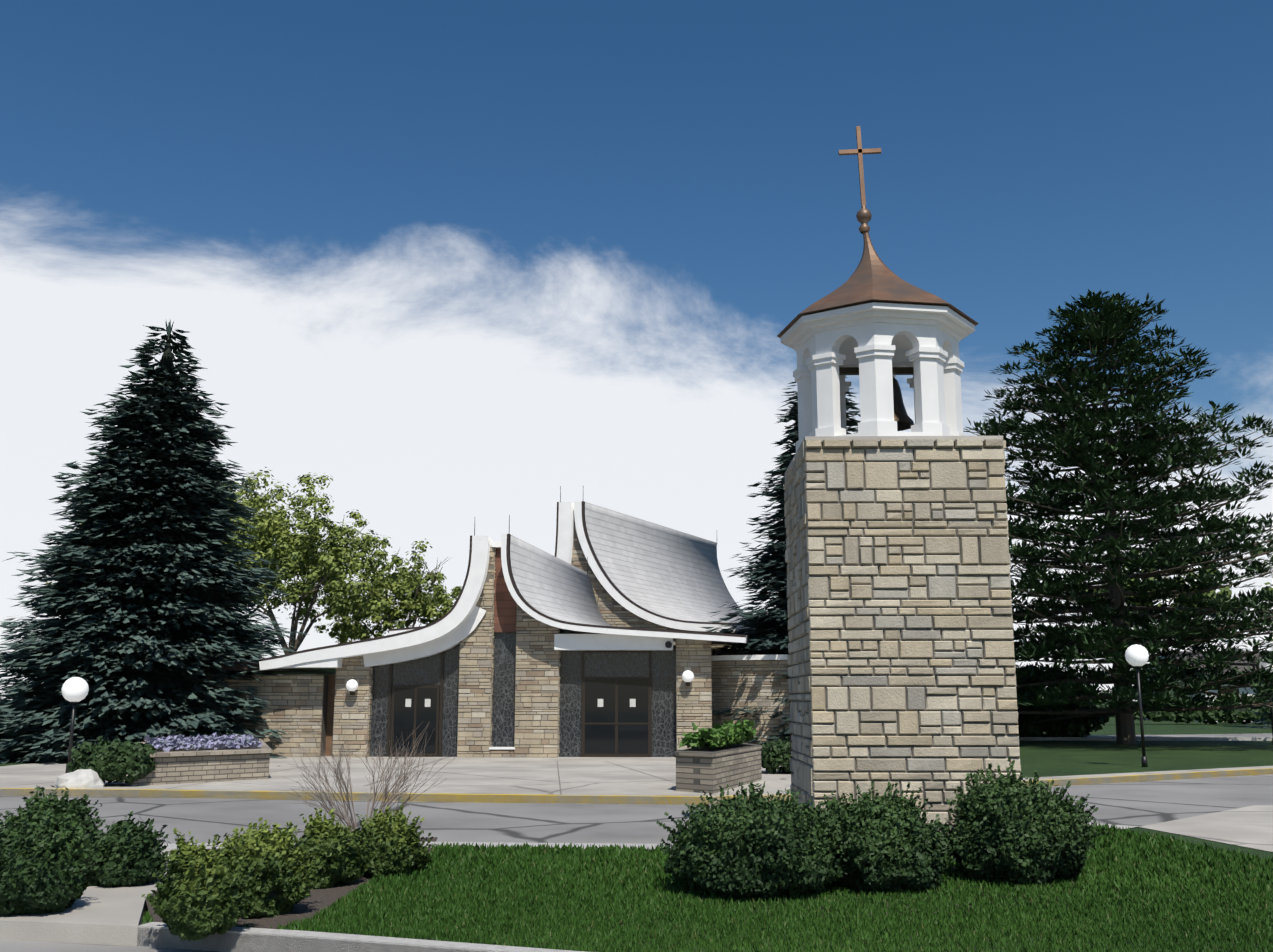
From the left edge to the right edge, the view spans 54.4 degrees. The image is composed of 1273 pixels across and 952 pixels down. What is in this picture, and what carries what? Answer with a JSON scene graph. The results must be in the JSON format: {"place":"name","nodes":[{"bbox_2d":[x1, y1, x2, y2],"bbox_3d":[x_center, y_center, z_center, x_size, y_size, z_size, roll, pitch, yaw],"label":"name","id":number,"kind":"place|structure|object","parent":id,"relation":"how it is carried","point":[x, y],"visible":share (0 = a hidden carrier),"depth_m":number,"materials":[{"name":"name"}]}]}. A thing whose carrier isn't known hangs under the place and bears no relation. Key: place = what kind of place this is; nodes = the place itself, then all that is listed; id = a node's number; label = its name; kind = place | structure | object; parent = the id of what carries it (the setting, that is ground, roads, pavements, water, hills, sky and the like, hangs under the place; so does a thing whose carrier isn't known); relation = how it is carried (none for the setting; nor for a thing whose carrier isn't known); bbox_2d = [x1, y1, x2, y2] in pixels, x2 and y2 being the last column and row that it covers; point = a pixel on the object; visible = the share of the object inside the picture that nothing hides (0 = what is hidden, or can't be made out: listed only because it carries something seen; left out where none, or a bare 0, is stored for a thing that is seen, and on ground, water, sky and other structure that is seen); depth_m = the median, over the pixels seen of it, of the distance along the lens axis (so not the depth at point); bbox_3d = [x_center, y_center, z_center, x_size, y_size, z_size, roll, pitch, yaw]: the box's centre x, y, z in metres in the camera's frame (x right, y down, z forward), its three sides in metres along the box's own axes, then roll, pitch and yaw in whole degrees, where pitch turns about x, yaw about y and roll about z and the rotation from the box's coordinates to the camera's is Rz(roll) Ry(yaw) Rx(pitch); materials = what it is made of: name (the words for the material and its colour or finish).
{"place":"outdoors","nodes":[
{"label":"outdoors","id":0,"kind":"place"},
{"bbox_2d":[0,785,105,850],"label":"shrub","id":1,"kind":"object","parent":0,"point":[81,811],"visible":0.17,"depth_m":11.88,"materials":[{"name":"green plant"}]},
{"bbox_2d":[0,756,791,795],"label":"plaza paving","id":2,"kind":"structure","parent":0,"point":[535,775],"depth_m":25.42,"materials":[{"name":"concrete"}]},
{"bbox_2d":[61,677,88,772],"bbox_3d":[-12.012,5.318,26.365,0.540,2.058,0.540,0,-10,1],"label":"lamp post","id":3,"kind":"object","parent":2,"relation":"on","point":[75,690],"visible":0.92,"depth_m":26.32,"materials":[{"name":"black"}]},
{"bbox_2d":[54,769,104,788],"bbox_3d":[-10.159,5.551,22.548,0.904,0.418,0.618,0,-10,1],"label":"rock","id":4,"kind":"object","parent":2,"relation":"on","point":[83,778],"visible":0.83,"depth_m":22.39,"materials":[{"name":"white stone"}]},
{"bbox_2d":[66,735,157,783],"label":"bush","id":5,"kind":"object","parent":2,"relation":"on","point":[117,760],"visible":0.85,"depth_m":22.76,"materials":[{"name":"green plant"}]},
{"bbox_2d":[131,739,271,785],"bbox_3d":[-9.668,6.237,27.310,2.888,0.585,8.822,3,-11,-18],"label":"planter","id":6,"kind":"object","parent":2,"relation":"on","point":[183,765],"visible":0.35,"depth_m":24.13,"materials":[{"name":"brick"}]},
{"bbox_2d":[144,732,262,751],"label":"planter plants","id":7,"kind":"object","parent":6,"relation":"on","point":[177,742],"visible":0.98,"depth_m":25.80,"materials":[{"name":"purple plant"}]},
{"bbox_2d":[201,517,743,756],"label":"church walls","id":8,"kind":"structure","parent":2,"relation":"on","point":[474,684],"depth_m":34.56,"materials":[{"name":"grey stone"}]},
{"bbox_2d":[346,679,357,694],"bbox_3d":[-7.887,5.858,34.346,0.332,0.430,0.382,0,-10,1],"label":"wall lamp","id":9,"kind":"object","parent":8,"relation":"on","point":[351,685],"visible":1,"depth_m":34.22,"materials":[{"name":"white glass"}]},
{"bbox_2d":[259,536,491,669],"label":"curved roof","id":10,"kind":"structure","parent":8,"relation":"on","point":[455,616],"depth_m":34.17,"materials":[{"name":"white"}]},
{"bbox_2d":[389,502,573,634],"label":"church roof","id":11,"kind":"structure","parent":8,"relation":"on","point":[564,531],"depth_m":40.45,"materials":[{"name":"white"}]},
{"bbox_2d":[474,486,587,574],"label":"lightning rods","id":12,"kind":"object","parent":8,"relation":"on","point":[509,529],"visible":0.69,"depth_m":39.98,"materials":[{"name":"black metal"}]},
{"bbox_2d":[501,534,748,642],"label":"curved roof","id":13,"kind":"structure","parent":8,"relation":"on","point":[547,588],"depth_m":35.43,"materials":[{"name":"grey"}]},
{"bbox_2d":[574,501,768,632],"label":"curved roof","id":14,"kind":"structure","parent":8,"relation":"on","point":[658,574],"depth_m":43.51,"materials":[{"name":"grey metal"}]},
{"bbox_2d":[682,670,693,685],"bbox_3d":[1.423,5.584,34.211,0.331,0.430,0.382,0,-10,1],"label":"wall lamp","id":15,"kind":"object","parent":8,"relation":"attached to","point":[687,676],"visible":1,"depth_m":34.08,"materials":[{"name":"white glass"}]},
{"bbox_2d":[674,743,761,793],"bbox_3d":[1.827,5.637,24.257,1.153,0.685,6.569,-2,-10,12],"label":"planter","id":16,"kind":"object","parent":2,"relation":"on","point":[704,769],"visible":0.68,"depth_m":21.75,"materials":[{"name":"brick"}]},
{"bbox_2d":[679,719,756,748],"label":"planter plants","id":17,"kind":"object","parent":16,"relation":"on","point":[729,733],"visible":1,"depth_m":22.83,"materials":[{"name":"green plant"}]},
{"bbox_2d":[759,737,790,773],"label":"hedge","id":18,"kind":"object","parent":2,"relation":"on","point":[775,755],"visible":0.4,"depth_m":26.57,"materials":[{"name":"green plant"}]},
{"bbox_2d":[0,774,1272,951],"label":"road","id":19,"kind":"structure","parent":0,"point":[1142,803],"depth_m":18.89,"materials":[{"name":"grey asphalt"}]},
{"bbox_2d":[0,849,176,945],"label":"walkway paving","id":20,"kind":"structure","parent":19,"relation":"on","point":[112,915],"depth_m":9.02,"materials":[{"name":"concrete"}]},
{"bbox_2d":[0,803,98,915],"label":"shrub","id":21,"kind":"object","parent":20,"relation":"on","point":[43,869],"visible":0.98,"depth_m":9.31,"materials":[{"name":"green plant"}]},
{"bbox_2d":[79,811,170,887],"bbox_3d":[-4.506,3.285,10.898,0.832,0.648,0.780,-6,-12,31],"label":"shrub","id":22,"kind":"object","parent":20,"relation":"on","point":[128,852],"visible":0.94,"depth_m":10.67,"materials":[{"name":"green plant"}]},
{"bbox_2d":[137,922,584,951],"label":"front kerb","id":23,"kind":"structure","parent":19,"relation":"on","point":[421,943],"depth_m":8.38,"materials":[{"name":"grey concrete"}]},
{"bbox_2d":[0,768,1272,804],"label":"yellow kerb","id":24,"kind":"structure","parent":19,"relation":"on","point":[531,796],"depth_m":21.48,"materials":[{"name":"yellow concrete"}]},
{"bbox_2d":[160,823,1139,848],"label":"drive kerb","id":25,"kind":"structure","parent":19,"relation":"on","point":[174,845],"depth_m":13.69,"materials":[{"name":"concrete"}]},
{"bbox_2d":[1140,805,1253,840],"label":"curb","id":26,"kind":"structure","parent":19,"relation":"on","point":[1184,818],"depth_m":15.71,"materials":[{"name":"grey concrete"}]},
{"bbox_2d":[0,717,1272,804],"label":"lawn","id":27,"kind":"structure","parent":0,"point":[1055,758],"depth_m":34.13,"materials":[{"name":"green plant"}]},
{"bbox_2d":[0,319,305,763],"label":"spruce tree","id":28,"kind":"object","parent":27,"relation":"on","point":[147,589],"visible":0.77,"depth_m":34.30,"materials":[{"name":"green plant"}]},
{"bbox_2d":[711,655,791,744],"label":"stone wall","id":29,"kind":"structure","parent":27,"relation":"on","point":[752,675],"depth_m":34.88,"materials":[{"name":"grey stone"}]},
{"bbox_2d":[701,377,860,743],"bbox_3d":[5.698,2.497,37.504,8.218,12.884,7.888,0,-10,1],"label":"spruce tree","id":30,"kind":"object","parent":27,"relation":"on","point":[762,639],"visible":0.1,"depth_m":36.92,"materials":[{"name":"green plant"}]},
{"bbox_2d":[697,766,1272,795],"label":"sidewalk","id":31,"kind":"structure","parent":27,"relation":"on","point":[1099,775],"depth_m":26.39,"materials":[{"name":"concrete"}]},
{"bbox_2d":[1014,665,1109,736],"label":"dark hedge","id":32,"kind":"object","parent":27,"relation":"on","point":[1078,727],"visible":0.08,"depth_m":49.01,"materials":[{"name":"green"}]},
{"bbox_2d":[1125,644,1148,766],"bbox_3d":[12.058,5.483,29.631,0.540,2.890,0.540,0,-10,1],"label":"lamp post","id":33,"kind":"object","parent":27,"relation":"on","point":[1136,656],"visible":1,"depth_m":29.63,"materials":[{"name":"black metal"}]},
{"bbox_2d":[1019,737,1272,740],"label":"road kerb","id":34,"kind":"structure","parent":27,"relation":"on","point":[1147,738],"depth_m":47.84,"materials":[{"name":"concrete"}]},
{"bbox_2d":[1085,552,1240,652],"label":"tree","id":35,"kind":"object","parent":27,"relation":"on","point":[1228,591],"visible":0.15,"depth_m":107.22,"materials":[{"name":"green plant"}]},
{"bbox_2d":[1098,698,1272,724],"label":"hedge","id":36,"kind":"object","parent":27,"relation":"on","point":[1239,716],"visible":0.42,"depth_m":77.05,"materials":[{"name":"green plant"}]},
{"bbox_2d":[1144,651,1272,721],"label":"trees","id":37,"kind":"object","parent":27,"relation":"on","point":[1241,690],"depth_m":87.64,"materials":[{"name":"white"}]},
{"bbox_2d":[1245,608,1272,728],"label":"spruce tree","id":38,"kind":"object","parent":27,"relation":"on","point":[1263,722],"visible":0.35,"depth_m":69.14,"materials":[{"name":"green plant"}]},
{"bbox_2d":[1249,545,1272,614],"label":"tree","id":39,"kind":"object","parent":27,"relation":"on","point":[1266,587],"visible":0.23,"depth_m":93.87,"materials":[{"name":"green plant"}]},
{"bbox_2d":[1259,659,1272,744],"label":"lamp post","id":40,"kind":"object","parent":27,"relation":"on","point":[1266,665],"visible":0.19,"depth_m":43.43,"materials":[{"name":"black"}]},
{"bbox_2d":[0,0,1272,700],"label":"sky","id":41,"kind":"structure","parent":0,"point":[458,265],"materials":[{"name":"blue"}]},
{"bbox_2d":[137,827,1272,951],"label":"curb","id":42,"kind":"structure","parent":0,"point":[330,943],"depth_m":8.52,"materials":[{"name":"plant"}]},
{"bbox_2d":[145,837,437,928],"bbox_3d":[-2.981,3.685,11.484,2.559,0.001,5.684,2,-10,-12],"label":"mulch bed","id":43,"kind":"object","parent":42,"relation":"on","point":[318,899],"visible":0.2,"depth_m":9.65,"materials":[{"name":"brown soil"}]},
{"bbox_2d":[141,828,264,941],"bbox_3d":[-3.016,2.833,8.662,0.785,0.740,0.798,0,-10,1],"label":"shrub","id":44,"kind":"object","parent":43,"relation":"on","point":[200,894],"visible":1,"depth_m":8.46,"materials":[{"name":"green plant"}]},
{"bbox_2d":[223,817,329,918],"bbox_3d":[-2.829,2.986,9.449,0.999,0.714,0.875,0,-10,1],"label":"shrub","id":45,"kind":"object","parent":43,"relation":"on","point":[281,875],"visible":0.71,"depth_m":9.25,"materials":[{"name":"green plant"}]},
{"bbox_2d":[291,808,376,889],"bbox_3d":[-2.699,3.249,10.802,0.811,0.679,0.739,0,-10,1],"label":"shrub","id":46,"kind":"object","parent":43,"relation":"on","point":[342,859],"visible":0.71,"depth_m":10.70,"materials":[{"name":"green plant"}]},
{"bbox_2d":[284,724,454,832],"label":"bare shrub twigs","id":47,"kind":"object","parent":43,"relation":"on","point":[386,793],"visible":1,"depth_m":14.02,"materials":[{"name":"brown plant"}]},
{"bbox_2d":[350,801,433,877],"bbox_3d":[-2.323,3.382,11.491,0.868,0.660,0.821,0,-10,1],"label":"shrub","id":48,"kind":"object","parent":43,"relation":"on","point":[396,844],"visible":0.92,"depth_m":11.31,"materials":[{"name":"green plant"}]},
{"bbox_2d":[143,822,1272,951],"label":"lawn grass","id":49,"kind":"structure","parent":42,"relation":"on","point":[1136,864],"depth_m":9.47,"materials":[{"name":"green plant"}]},
{"bbox_2d":[777,126,1020,845],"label":"bell tower","id":50,"kind":"structure","parent":42,"relation":"on","point":[902,666],"depth_m":13.80,"materials":[{"name":"stone"},{"name":"concrete"},{"name":"copper"}]},
{"bbox_2d":[692,867,1105,916],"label":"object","id":51,"kind":"structure","parent":42,"relation":"on","point":[908,903],"depth_m":9.75,"materials":[{"name":"green plant"}]},
{"bbox_2d":[656,781,848,899],"bbox_3d":[1.012,3.046,10.416,1.668,0.936,1.562,0,-10,1],"label":"bush","id":52,"kind":"object","parent":51,"relation":"on","point":[738,846],"visible":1,"depth_m":9.96,"materials":[{"name":"green plant"}]},
{"bbox_2d":[821,780,959,892],"bbox_3d":[2.032,3.104,10.687,1.478,0.923,1.440,0,-10,1],"label":"bush","id":53,"kind":"object","parent":51,"relation":"on","point":[894,843],"visible":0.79,"depth_m":10.31,"materials":[{"name":"green plant"}]},
{"bbox_2d":[941,758,1107,884],"bbox_3d":[3.408,3.099,11.139,1.418,1.083,1.504,0,-10,1],"label":"bush","id":54,"kind":"object","parent":51,"relation":"on","point":[1012,828],"visible":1,"depth_m":10.77,"materials":[{"name":"green plant"}]},
{"bbox_2d":[1087,733,1272,736],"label":"road","id":55,"kind":"structure","parent":0,"point":[1228,735],"depth_m":54.30,"materials":[{"name":"grey asphalt"}]},
{"bbox_2d":[1142,805,1272,851],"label":"sidewalk","id":56,"kind":"structure","parent":0,"point":[1250,826],"depth_m":15.55,"materials":[{"name":"grey concrete"}]},
{"label":"ground","id":57,"kind":"structure","parent":0,"visible":0},
{"bbox_2d":[218,485,330,621],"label":"deciduous tree","id":58,"kind":"object","parent":57,"relation":"on","point":[276,601],"visible":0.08,"depth_m":53.17,"materials":[{"name":"green plant"}]},
{"bbox_2d":[217,467,408,653],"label":"deciduous tree","id":59,"kind":"object","parent":57,"relation":"on","point":[337,562],"visible":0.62,"depth_m":49.46,"materials":[{"name":"green plant"}]},
{"bbox_2d":[314,538,461,643],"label":"deciduous tree","id":60,"kind":"object","parent":57,"relation":"on","point":[411,598],"visible":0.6,"depth_m":56.02,"materials":[{"name":"green plant"}]},
{"bbox_2d":[963,289,1272,743],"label":"pine tree","id":61,"kind":"object","parent":57,"relation":"on","point":[1109,324],"visible":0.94,"depth_m":43.55,"materials":[{"name":"green plant"}]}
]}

